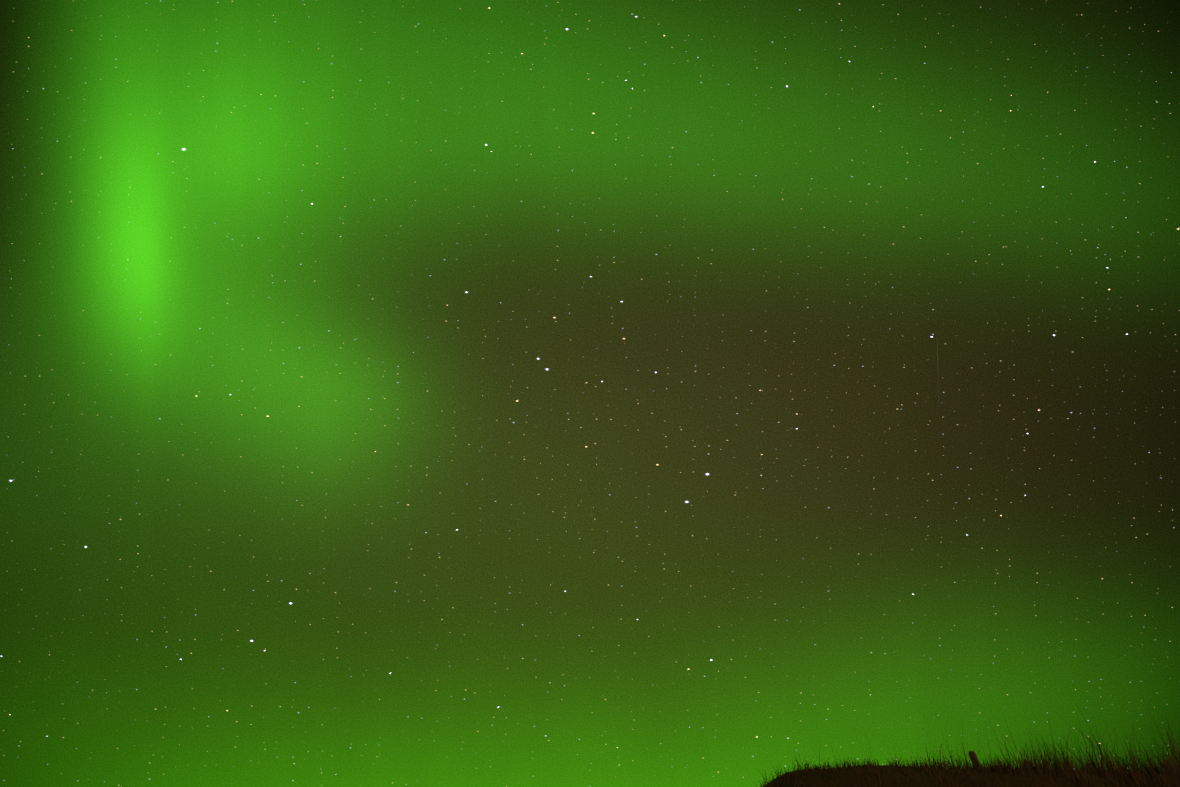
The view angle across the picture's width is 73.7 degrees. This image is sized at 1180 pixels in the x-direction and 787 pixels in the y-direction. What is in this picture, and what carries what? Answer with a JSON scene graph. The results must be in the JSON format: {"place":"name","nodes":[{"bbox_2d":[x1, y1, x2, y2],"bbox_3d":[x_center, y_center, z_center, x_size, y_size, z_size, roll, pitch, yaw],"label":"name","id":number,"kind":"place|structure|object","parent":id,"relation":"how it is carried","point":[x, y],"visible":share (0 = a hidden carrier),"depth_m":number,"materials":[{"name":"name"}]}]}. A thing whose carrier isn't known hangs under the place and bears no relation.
{"place":"outdoors","nodes":[
{"label":"outdoors","id":0,"kind":"place"},
{"bbox_2d":[0,0,1179,786],"label":"sky","id":1,"kind":"structure","parent":0,"point":[393,393],"materials":[{"name":"green"}]},
{"bbox_2d":[755,707,1179,786],"bbox_3d":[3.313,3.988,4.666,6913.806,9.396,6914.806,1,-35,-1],"label":"terrain","id":2,"kind":"structure","parent":0,"point":[814,780],"depth_m":5.64,"materials":[{"name":"plant"}]},
{"bbox_2d":[969,751,980,768],"bbox_3d":[4.173,4.459,8.028,0.207,1.500,0.080,-4,-35,6],"label":"fence post","id":3,"kind":"object","parent":2,"relation":"on","point":[973,756],"visible":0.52,"depth_m":8.41,"materials":[{"name":"brown wood"}]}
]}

